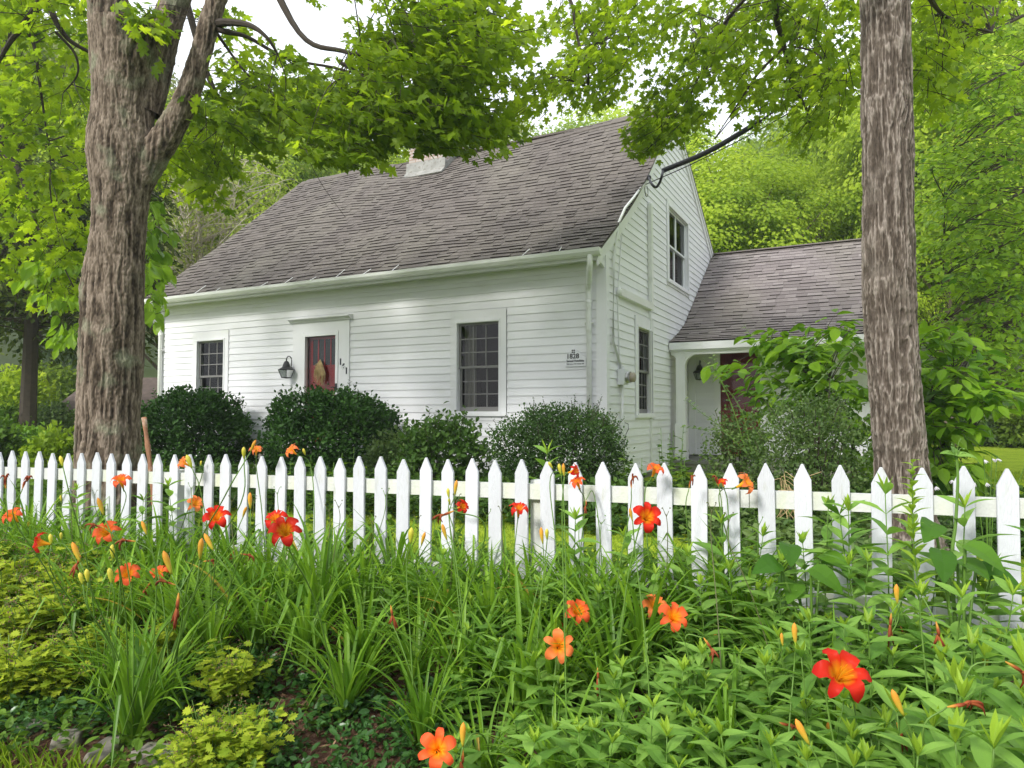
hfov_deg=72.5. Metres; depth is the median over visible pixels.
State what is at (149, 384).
outbuilding
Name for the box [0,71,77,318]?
broadleaf tree
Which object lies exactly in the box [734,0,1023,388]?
broadleaf tree
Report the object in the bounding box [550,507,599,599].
lance leaved plant
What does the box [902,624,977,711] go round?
lance leaved plant
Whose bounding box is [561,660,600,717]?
lance leaved plant
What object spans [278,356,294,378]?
wall lantern
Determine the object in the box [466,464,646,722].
daylily plant
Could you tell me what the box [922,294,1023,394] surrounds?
broadleaf tree
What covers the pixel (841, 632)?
lance leaved plant
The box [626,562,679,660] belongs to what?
lance leaved plant
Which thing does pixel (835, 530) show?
lance leaved plant
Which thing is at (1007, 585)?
lance leaved plant
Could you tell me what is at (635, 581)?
lance leaved plant
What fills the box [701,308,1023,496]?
leaved shrub
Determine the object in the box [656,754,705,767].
lance leaved plant
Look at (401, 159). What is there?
broadleaf tree
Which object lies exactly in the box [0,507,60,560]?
daylily plant
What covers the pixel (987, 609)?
lance leaved plant
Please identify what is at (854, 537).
lance leaved plant
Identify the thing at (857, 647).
lance leaved plant
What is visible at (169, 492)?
lance leaved plant
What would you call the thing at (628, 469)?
leafy weed
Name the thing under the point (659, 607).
daylily plant
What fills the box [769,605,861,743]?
lance leaved plant
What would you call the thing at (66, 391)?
garden shrub
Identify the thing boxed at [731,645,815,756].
lance leaved plant
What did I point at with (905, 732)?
lance leaved plant
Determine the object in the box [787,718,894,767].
lance leaved plant
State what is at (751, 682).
lance leaved plant
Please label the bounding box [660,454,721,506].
leafy weed
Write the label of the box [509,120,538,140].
broadleaf tree
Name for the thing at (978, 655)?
lance leaved plant
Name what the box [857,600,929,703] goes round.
lance leaved plant
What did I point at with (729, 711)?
daylily plant
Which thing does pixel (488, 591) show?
daylily plant
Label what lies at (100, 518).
daylily plant
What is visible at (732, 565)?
lance leaved plant
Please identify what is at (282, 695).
bark mulch
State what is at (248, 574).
daylily plant
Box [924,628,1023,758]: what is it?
lance leaved plant
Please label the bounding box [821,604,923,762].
lance leaved plant
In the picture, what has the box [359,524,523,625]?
daylily plant
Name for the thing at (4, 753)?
verge grass
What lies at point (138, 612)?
daylily plant
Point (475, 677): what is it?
lance leaved plant
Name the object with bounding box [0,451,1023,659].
picket fence
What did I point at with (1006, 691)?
lance leaved plant
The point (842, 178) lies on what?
broadleaf tree
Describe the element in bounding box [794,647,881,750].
lance leaved plant
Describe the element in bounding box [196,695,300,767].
golden lobed plant
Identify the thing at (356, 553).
daylily plant
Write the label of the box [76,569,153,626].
golden lobed plant
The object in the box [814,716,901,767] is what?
lance leaved plant
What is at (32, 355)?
hemlock tree
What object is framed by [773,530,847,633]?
lance leaved plant
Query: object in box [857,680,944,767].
lance leaved plant
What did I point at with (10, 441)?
garden shrub
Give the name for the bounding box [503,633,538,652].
lance leaved plant
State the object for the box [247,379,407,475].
yew bush
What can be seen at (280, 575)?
daylily plant
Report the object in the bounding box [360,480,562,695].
daylily plant
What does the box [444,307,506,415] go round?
window
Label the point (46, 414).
garden shrub
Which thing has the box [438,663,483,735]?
lance leaved plant
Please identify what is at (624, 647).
lance leaved plant
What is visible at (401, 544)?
daylily plant
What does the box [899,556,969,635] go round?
lance leaved plant
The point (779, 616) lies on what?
lance leaved plant
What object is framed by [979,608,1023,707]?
lance leaved plant
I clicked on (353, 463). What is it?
leafy weed
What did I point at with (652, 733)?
lance leaved plant
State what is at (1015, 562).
lance leaved plant
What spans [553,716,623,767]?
lance leaved plant
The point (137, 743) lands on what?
bed weeds
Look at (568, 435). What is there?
boxwood bush
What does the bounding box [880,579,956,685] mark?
lance leaved plant
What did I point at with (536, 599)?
lance leaved plant
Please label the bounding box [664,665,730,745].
lance leaved plant
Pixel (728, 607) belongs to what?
daylily plant
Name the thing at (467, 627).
lance leaved plant
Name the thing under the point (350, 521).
lawn grass
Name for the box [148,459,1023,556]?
ground cover
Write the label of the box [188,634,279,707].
golden lobed plant
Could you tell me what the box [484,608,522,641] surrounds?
lance leaved plant
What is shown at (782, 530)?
ground cover
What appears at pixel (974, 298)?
broadleaf tree
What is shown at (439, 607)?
daylily plant
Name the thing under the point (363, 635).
daylily plant
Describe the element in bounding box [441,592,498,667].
lance leaved plant
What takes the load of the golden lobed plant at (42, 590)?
on the ground at (1012, 459)
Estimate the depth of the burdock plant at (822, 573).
3.15 m
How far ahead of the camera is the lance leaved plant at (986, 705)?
2.44 m
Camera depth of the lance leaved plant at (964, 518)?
3.14 m
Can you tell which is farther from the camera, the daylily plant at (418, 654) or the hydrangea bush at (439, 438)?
the hydrangea bush at (439, 438)
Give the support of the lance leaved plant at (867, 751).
on the ground at (1012, 459)
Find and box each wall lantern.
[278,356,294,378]
[693,360,702,379]
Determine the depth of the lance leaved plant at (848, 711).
2.23 m
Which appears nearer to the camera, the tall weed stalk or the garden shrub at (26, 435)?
the tall weed stalk
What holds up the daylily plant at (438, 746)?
on the ground at (1012, 459)
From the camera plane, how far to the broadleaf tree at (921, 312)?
23.73 m
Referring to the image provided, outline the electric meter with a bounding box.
[617,366,635,384]
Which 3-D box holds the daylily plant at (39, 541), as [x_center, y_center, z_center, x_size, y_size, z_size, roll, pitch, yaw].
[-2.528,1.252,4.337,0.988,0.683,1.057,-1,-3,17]
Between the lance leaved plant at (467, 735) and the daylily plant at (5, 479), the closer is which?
the lance leaved plant at (467, 735)
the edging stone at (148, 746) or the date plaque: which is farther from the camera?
the date plaque
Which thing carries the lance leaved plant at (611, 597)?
on the ground at (1012, 459)
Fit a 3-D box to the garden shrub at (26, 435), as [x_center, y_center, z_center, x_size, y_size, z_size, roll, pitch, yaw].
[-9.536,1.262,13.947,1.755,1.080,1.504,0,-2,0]
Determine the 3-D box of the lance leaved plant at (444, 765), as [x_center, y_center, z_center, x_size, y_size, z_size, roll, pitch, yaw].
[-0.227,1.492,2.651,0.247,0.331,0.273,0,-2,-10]
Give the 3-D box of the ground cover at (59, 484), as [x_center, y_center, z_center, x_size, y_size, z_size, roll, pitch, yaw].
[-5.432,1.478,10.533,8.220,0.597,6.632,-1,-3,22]
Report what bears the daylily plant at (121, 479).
on the ground at (1012, 459)
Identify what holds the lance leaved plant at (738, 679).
on the ground at (1012, 459)
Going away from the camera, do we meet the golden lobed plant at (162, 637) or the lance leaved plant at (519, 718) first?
the lance leaved plant at (519, 718)
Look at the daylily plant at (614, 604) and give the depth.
3.48 m
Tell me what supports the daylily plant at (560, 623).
on the ground at (1012, 459)
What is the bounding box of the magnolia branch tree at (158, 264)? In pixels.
[11,182,184,359]
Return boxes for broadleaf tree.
[0,11,184,365]
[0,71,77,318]
[3,1,206,283]
[3,75,317,370]
[4,0,88,79]
[151,77,408,246]
[165,123,344,275]
[232,66,403,154]
[359,147,408,167]
[508,120,708,174]
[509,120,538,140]
[539,94,743,193]
[683,128,861,252]
[694,110,840,182]
[723,157,928,277]
[732,111,803,156]
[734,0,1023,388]
[800,32,1023,446]
[811,201,960,326]
[915,149,1023,351]
[919,308,1021,379]
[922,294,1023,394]
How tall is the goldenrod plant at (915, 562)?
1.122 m
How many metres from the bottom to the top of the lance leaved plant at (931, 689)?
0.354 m
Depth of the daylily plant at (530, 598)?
3.68 m
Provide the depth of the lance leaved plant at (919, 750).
1.80 m
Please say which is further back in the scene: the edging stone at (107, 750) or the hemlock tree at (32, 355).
the hemlock tree at (32, 355)
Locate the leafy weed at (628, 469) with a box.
[616,454,646,483]
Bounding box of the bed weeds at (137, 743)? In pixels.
[0,575,944,767]
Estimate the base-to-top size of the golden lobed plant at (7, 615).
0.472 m
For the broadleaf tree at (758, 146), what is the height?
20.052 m
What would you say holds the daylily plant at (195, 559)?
on the ground at (1012, 459)
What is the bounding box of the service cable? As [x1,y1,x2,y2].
[647,1,964,188]
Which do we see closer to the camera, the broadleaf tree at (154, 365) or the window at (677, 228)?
the window at (677, 228)
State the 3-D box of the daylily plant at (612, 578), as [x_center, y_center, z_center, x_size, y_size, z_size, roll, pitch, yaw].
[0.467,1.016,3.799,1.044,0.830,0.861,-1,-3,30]
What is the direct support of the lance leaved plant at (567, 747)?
on the ground at (1012, 459)
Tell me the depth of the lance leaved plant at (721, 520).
3.66 m
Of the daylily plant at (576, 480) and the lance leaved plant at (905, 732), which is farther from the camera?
the daylily plant at (576, 480)
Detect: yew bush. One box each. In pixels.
[140,384,262,471]
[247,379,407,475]
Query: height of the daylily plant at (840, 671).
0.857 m
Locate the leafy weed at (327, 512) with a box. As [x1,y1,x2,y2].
[305,457,346,530]
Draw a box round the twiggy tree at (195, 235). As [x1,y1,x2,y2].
[152,145,310,276]
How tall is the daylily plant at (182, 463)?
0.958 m
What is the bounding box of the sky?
[41,0,1021,178]
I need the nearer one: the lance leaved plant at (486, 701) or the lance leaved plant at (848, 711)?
the lance leaved plant at (848, 711)
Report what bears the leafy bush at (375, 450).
on the ground at (1012, 459)
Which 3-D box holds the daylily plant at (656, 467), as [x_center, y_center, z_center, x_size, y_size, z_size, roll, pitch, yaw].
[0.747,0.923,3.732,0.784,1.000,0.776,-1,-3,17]
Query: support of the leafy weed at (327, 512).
on the ground at (1012, 459)
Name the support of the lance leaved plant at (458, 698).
on the ground at (1012, 459)
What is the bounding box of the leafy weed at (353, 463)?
[334,452,401,515]
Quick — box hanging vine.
[296,75,345,217]
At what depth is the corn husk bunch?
13.03 m
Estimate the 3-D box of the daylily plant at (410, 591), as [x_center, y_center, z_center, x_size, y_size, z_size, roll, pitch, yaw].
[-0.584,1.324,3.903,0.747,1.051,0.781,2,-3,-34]
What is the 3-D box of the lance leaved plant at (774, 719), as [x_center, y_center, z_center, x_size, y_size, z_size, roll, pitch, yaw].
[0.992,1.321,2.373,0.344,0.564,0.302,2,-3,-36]
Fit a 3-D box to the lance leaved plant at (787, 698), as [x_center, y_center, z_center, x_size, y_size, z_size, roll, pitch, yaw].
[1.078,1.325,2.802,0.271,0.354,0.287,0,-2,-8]
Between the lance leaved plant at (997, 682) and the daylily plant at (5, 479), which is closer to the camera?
the lance leaved plant at (997, 682)
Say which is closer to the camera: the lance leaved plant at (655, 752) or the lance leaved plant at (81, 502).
the lance leaved plant at (655, 752)
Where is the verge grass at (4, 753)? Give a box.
[0,730,140,767]
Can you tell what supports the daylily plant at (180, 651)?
on the ground at (1012, 459)
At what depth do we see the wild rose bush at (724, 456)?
8.34 m
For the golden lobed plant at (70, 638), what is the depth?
3.77 m
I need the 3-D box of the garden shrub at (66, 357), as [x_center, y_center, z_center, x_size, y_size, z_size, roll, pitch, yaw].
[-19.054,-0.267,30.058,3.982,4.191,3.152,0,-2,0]
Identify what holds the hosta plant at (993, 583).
on the ground at (1012, 459)
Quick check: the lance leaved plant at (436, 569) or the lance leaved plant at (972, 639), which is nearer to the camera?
the lance leaved plant at (972, 639)
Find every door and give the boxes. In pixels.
[301,331,338,447]
[720,353,760,453]
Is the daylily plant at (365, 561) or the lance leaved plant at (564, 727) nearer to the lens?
the lance leaved plant at (564, 727)
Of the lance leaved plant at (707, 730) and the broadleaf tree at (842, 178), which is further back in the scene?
the broadleaf tree at (842, 178)
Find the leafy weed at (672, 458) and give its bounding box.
[656,427,686,484]
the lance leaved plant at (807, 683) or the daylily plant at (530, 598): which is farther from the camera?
the daylily plant at (530, 598)
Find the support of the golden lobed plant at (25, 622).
on the ground at (1012, 459)
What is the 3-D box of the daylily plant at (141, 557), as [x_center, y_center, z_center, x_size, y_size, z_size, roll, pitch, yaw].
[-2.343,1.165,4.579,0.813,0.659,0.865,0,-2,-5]
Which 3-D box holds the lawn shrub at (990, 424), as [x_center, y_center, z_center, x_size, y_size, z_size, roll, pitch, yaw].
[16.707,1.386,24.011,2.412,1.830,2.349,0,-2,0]
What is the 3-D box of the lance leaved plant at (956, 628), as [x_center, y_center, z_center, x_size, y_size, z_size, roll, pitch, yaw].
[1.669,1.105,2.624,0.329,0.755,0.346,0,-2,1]
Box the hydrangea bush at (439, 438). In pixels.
[388,401,502,480]
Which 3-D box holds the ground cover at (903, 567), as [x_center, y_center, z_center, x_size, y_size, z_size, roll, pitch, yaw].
[-0.310,1.292,5.173,10.723,0.505,1.484,-1,-3,22]
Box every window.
[192,327,248,397]
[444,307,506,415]
[633,312,655,419]
[666,198,690,298]
[789,353,838,417]
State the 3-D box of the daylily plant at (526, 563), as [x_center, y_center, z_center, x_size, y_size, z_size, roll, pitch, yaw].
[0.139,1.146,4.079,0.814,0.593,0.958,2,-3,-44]
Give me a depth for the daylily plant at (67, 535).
4.88 m
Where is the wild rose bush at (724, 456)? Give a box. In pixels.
[693,403,782,489]
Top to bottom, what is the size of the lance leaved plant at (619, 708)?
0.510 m
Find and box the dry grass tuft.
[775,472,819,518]
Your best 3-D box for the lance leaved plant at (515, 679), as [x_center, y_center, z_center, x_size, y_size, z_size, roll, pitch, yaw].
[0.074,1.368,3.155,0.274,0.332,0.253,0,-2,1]
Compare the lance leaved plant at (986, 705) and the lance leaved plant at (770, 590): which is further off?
the lance leaved plant at (770, 590)
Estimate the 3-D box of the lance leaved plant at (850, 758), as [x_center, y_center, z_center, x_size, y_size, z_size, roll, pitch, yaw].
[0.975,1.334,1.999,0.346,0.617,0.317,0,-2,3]
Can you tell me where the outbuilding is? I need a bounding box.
[59,377,157,450]
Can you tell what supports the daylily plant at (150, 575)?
on the ground at (1012, 459)
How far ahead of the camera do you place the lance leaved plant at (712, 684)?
2.67 m
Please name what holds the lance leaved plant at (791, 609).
on the ground at (1012, 459)
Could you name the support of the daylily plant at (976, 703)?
on the ground at (1012, 459)
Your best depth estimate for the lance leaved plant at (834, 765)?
2.16 m
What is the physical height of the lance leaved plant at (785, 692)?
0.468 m
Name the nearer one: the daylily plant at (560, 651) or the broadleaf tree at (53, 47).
the daylily plant at (560, 651)
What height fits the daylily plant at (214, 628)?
1.180 m
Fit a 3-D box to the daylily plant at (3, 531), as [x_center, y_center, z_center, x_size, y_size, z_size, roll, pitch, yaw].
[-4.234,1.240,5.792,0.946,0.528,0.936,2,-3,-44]
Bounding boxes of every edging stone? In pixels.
[15,718,50,736]
[49,728,84,750]
[83,735,124,763]
[130,741,172,767]
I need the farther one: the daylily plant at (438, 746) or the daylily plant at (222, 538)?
the daylily plant at (222, 538)
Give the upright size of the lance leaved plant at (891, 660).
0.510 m
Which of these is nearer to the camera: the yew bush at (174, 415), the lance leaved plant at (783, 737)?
the lance leaved plant at (783, 737)
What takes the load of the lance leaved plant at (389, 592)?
on the ground at (1012, 459)
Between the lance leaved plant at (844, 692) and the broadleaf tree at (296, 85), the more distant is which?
the broadleaf tree at (296, 85)
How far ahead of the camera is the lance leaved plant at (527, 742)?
2.38 m
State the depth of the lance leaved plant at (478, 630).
3.61 m
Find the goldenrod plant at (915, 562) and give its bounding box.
[891,459,945,706]
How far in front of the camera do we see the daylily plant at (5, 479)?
3.48 m
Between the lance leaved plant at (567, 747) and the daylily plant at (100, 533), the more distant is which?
the daylily plant at (100, 533)
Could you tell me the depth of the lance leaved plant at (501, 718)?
3.14 m
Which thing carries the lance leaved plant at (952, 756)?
on the ground at (1012, 459)
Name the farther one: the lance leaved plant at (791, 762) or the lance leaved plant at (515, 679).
the lance leaved plant at (515, 679)
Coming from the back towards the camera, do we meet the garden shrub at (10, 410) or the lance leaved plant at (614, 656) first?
the garden shrub at (10, 410)
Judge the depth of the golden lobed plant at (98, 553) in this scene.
4.57 m
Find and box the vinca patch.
[0,627,492,767]
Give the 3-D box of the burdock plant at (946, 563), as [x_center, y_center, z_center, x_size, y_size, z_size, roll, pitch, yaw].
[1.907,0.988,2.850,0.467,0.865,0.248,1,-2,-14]
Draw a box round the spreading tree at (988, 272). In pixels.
[910,0,1023,389]
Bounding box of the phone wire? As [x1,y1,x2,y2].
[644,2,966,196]
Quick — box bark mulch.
[0,593,903,767]
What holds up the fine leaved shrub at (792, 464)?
on the ground at (1012, 459)
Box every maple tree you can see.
[0,0,563,515]
[498,0,1023,558]
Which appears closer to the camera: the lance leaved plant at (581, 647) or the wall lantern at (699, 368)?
the lance leaved plant at (581, 647)
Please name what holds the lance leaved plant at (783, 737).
on the ground at (1012, 459)
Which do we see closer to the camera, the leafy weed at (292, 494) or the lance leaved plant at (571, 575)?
the lance leaved plant at (571, 575)
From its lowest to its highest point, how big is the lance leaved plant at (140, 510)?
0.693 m
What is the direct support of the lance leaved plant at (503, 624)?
on the ground at (1012, 459)
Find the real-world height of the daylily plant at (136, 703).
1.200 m
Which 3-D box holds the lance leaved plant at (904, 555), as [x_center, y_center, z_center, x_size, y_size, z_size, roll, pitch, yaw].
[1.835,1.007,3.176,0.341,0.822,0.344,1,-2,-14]
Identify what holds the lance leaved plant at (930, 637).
on the ground at (1012, 459)
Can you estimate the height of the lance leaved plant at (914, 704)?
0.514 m
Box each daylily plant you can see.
[0,473,9,541]
[0,480,105,561]
[0,486,175,572]
[0,501,87,568]
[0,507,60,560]
[0,512,61,559]
[0,532,159,647]
[12,456,159,702]
[12,495,137,564]
[26,474,163,583]
[29,535,195,646]
[41,498,222,767]
[52,440,255,711]
[54,490,151,554]
[79,511,214,606]
[80,510,178,570]
[82,535,254,645]
[85,455,318,663]
[94,456,214,579]
[132,482,248,603]
[133,495,243,589]
[168,495,277,593]
[175,510,341,653]
[185,495,297,622]
[187,487,369,618]
[212,445,312,595]
[222,543,375,674]
[231,444,366,605]
[247,500,400,650]
[258,568,441,675]
[265,516,430,716]
[278,528,394,609]
[310,488,432,626]
[315,533,416,604]
[333,502,471,616]
[347,532,483,640]
[351,493,527,642]
[353,524,481,691]
[354,510,485,751]
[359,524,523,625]
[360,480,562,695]
[407,686,560,767]
[410,509,558,645]
[413,498,529,619]
[417,527,614,734]
[444,502,568,632]
[452,541,609,645]
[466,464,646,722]
[471,463,640,767]
[472,540,601,610]
[485,652,703,767]
[488,563,618,656]
[496,462,652,641]
[504,490,679,622]
[528,473,682,658]
[532,502,715,718]
[536,539,743,679]
[552,508,762,767]
[568,546,686,621]
[578,463,725,653]
[604,475,797,641]
[638,502,821,766]
[650,475,820,650]
[651,472,844,646]
[671,623,863,767]
[709,512,902,696]
[732,584,948,760]
[812,648,914,767]
[903,597,988,767]
[922,661,1023,767]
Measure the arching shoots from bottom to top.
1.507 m
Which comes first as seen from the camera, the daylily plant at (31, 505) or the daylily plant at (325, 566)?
the daylily plant at (325, 566)
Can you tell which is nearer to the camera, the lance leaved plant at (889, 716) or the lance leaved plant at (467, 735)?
the lance leaved plant at (889, 716)
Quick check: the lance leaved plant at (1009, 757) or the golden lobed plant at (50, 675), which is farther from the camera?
the golden lobed plant at (50, 675)
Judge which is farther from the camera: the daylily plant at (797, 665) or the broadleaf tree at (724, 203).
the broadleaf tree at (724, 203)
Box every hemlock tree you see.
[0,150,150,427]
[23,145,206,363]
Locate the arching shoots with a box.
[681,327,856,453]
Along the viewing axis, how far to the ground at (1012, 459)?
3.62 m
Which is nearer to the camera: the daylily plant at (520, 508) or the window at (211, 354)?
the daylily plant at (520, 508)
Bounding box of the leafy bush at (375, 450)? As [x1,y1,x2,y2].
[359,425,440,475]
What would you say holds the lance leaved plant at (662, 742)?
on the ground at (1012, 459)
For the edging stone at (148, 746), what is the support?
on the ground at (1012, 459)
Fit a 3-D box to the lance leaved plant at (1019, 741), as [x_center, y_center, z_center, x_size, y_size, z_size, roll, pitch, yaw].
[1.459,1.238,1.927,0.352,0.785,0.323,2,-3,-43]
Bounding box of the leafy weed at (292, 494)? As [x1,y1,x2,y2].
[286,462,312,514]
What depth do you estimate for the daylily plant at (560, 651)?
2.76 m
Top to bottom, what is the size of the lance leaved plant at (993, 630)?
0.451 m
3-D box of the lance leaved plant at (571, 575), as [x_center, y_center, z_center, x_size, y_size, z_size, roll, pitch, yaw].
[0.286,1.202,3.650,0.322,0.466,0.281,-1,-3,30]
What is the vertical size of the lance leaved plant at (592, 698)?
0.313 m
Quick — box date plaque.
[565,348,585,366]
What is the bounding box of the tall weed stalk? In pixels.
[940,438,977,622]
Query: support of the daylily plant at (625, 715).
on the ground at (1012, 459)
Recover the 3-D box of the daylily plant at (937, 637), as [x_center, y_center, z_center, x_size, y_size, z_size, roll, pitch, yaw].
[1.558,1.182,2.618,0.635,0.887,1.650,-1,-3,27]
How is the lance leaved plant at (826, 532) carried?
on the ground at (1012, 459)
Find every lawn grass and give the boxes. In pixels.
[230,499,1023,649]
[985,469,1023,496]
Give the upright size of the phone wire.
0.622 m
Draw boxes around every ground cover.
[3,454,198,524]
[3,504,996,650]
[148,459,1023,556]
[650,473,952,600]
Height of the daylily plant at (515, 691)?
0.877 m
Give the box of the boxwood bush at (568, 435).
[480,395,634,484]
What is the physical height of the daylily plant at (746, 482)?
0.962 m
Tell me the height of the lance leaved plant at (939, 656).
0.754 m
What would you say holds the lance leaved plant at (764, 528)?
on the ground at (1012, 459)
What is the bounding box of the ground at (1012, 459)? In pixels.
[0,287,1023,767]
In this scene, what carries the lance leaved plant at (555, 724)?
on the ground at (1012, 459)
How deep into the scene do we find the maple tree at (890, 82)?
7.67 m
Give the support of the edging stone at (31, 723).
on the ground at (1012, 459)
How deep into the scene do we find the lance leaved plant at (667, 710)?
2.67 m
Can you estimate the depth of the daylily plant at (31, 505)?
5.72 m
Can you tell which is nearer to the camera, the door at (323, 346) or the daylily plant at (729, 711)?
the daylily plant at (729, 711)
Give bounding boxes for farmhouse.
[144,107,873,479]
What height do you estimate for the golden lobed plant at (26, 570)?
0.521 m
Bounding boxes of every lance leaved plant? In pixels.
[56,482,102,537]
[114,493,168,561]
[143,478,200,578]
[360,576,420,651]
[395,564,434,633]
[417,547,453,631]
[420,731,480,767]
[422,735,484,767]
[432,620,495,713]
[433,683,493,736]
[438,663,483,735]
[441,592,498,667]
[443,604,470,654]
[443,718,505,766]
[458,655,482,694]
[459,647,491,709]
[461,572,501,632]
[468,634,522,735]
[468,660,507,723]
[473,612,508,651]
[475,598,527,654]
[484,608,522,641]
[488,680,535,735]
[492,709,542,766]
[498,724,560,767]
[502,649,576,758]
[502,651,546,721]
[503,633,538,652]
[505,756,545,767]
[514,715,590,767]
[521,574,563,636]
[521,672,586,748]
[523,601,560,637]
[525,583,562,639]
[529,440,568,568]
[540,572,594,635]
[546,716,600,767]
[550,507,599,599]
[551,720,615,767]
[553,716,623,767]
[559,682,624,745]
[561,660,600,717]
[562,638,598,696]
[568,715,626,767]
[571,584,630,662]
[571,693,649,761]
[577,726,639,767]
[583,619,632,653]
[585,653,658,759]
[585,669,645,752]
[588,637,619,685]
[593,586,634,613]
[603,692,700,767]
[604,526,663,607]
[611,571,647,655]
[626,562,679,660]
[630,721,687,767]
[632,649,679,712]
[640,715,693,767]
[644,654,715,739]
[652,638,744,740]
[652,653,715,765]
[656,542,716,643]
[656,701,726,764]
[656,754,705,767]
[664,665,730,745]
[670,572,742,697]
[672,716,749,767]
[676,665,726,748]
[687,713,769,767]
[693,509,759,646]
[699,557,762,666]
[700,680,756,729]
[711,645,786,734]
[726,523,787,622]
[727,579,789,673]
[728,676,779,733]
[731,575,808,678]
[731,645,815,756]
[732,726,805,767]
[738,647,808,746]
[738,650,810,738]
[738,721,796,767]
[742,548,817,657]
[747,690,831,764]
[749,624,825,727]
[752,646,816,739]
[753,638,844,759]
[756,590,805,651]
[757,613,807,648]
[757,671,816,739]
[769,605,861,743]
[771,738,839,767]
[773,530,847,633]
[775,611,838,686]
[775,698,842,759]
[777,754,831,767]
[786,688,886,763]
[787,495,853,633]
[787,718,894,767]
[792,735,891,767]
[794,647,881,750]
[802,500,893,644]
[806,493,891,659]
[809,549,893,666]
[813,612,852,657]
[813,614,909,719]
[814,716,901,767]
[816,684,896,767]
[816,703,905,763]
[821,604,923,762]
[823,715,920,767]
[826,700,912,757]
[827,544,892,703]
[834,703,903,762]
[839,734,894,767]
[843,472,936,669]
[848,637,887,704]
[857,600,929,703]
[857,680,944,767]
[864,643,934,747]
[865,700,929,752]
[868,720,929,764]
[870,516,955,646]
[870,668,1022,767]
[872,583,934,700]
[873,704,1005,767]
[878,731,961,767]
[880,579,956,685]
[895,655,1010,765]
[898,641,945,697]
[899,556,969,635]
[900,580,1013,695]
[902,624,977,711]
[905,640,989,754]
[906,665,952,751]
[907,707,989,767]
[908,623,1020,748]
[913,631,967,731]
[916,489,1020,639]
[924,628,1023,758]
[928,623,1017,686]
[932,554,1023,703]
[939,690,1011,752]
[942,708,1023,767]
[946,673,1023,762]
[960,574,1023,707]
[963,675,1023,762]
[963,699,998,716]
[964,753,1009,767]
[966,590,1021,673]
[967,715,1023,767]
[976,628,1023,762]
[976,683,1023,767]
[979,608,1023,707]
[979,623,1011,665]
[993,663,1021,746]
[1001,524,1023,640]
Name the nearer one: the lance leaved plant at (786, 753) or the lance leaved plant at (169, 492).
the lance leaved plant at (786, 753)
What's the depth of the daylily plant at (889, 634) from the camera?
2.68 m
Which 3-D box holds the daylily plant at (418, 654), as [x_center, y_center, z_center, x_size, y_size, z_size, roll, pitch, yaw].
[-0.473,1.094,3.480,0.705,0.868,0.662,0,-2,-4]
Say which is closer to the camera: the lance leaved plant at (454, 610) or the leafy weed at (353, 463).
the lance leaved plant at (454, 610)
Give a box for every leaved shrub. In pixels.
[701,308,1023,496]
[736,377,873,513]
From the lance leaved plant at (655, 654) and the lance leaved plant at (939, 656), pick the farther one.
the lance leaved plant at (655, 654)
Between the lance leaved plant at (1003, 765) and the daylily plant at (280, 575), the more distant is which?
the daylily plant at (280, 575)
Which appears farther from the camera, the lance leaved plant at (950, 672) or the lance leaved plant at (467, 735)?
the lance leaved plant at (467, 735)
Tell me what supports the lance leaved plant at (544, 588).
on the ground at (1012, 459)
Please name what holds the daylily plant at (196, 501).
on the ground at (1012, 459)
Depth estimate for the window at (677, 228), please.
15.26 m
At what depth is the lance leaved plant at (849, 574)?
3.08 m
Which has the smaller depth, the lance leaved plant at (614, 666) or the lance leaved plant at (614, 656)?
the lance leaved plant at (614, 666)
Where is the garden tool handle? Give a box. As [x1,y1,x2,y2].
[141,417,152,504]
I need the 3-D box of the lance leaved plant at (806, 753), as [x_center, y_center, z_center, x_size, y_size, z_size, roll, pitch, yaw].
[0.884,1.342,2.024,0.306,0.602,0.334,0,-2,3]
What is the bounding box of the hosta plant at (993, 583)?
[934,456,1023,603]
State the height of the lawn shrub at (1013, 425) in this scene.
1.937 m
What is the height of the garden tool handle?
1.200 m
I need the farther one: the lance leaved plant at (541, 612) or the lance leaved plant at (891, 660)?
the lance leaved plant at (541, 612)
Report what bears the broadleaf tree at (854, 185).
on the ground at (1012, 459)
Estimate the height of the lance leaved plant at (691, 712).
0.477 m
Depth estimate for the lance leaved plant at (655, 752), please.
2.28 m
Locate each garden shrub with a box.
[0,363,61,410]
[0,400,40,432]
[0,410,35,466]
[7,420,61,466]
[9,357,76,401]
[17,419,73,487]
[37,394,74,436]
[38,343,77,388]
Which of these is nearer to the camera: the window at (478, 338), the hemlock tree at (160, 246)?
the window at (478, 338)
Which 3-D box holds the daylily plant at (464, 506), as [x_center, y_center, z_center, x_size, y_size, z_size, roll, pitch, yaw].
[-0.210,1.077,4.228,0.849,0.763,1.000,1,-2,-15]
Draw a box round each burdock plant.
[752,541,850,655]
[920,517,1018,650]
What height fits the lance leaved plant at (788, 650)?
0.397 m
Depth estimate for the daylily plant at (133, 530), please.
5.24 m
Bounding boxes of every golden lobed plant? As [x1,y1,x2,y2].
[0,522,26,572]
[0,537,93,606]
[0,552,62,616]
[0,581,82,666]
[0,597,38,658]
[0,629,61,710]
[2,573,101,658]
[7,627,110,702]
[10,556,110,617]
[40,541,123,596]
[46,608,129,683]
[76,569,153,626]
[123,614,204,670]
[144,734,224,767]
[153,694,258,767]
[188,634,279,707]
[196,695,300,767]
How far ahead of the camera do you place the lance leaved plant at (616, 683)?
2.79 m
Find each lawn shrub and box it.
[961,404,1011,446]
[990,397,1023,448]
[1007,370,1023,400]
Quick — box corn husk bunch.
[314,360,325,384]
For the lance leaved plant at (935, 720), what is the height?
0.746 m

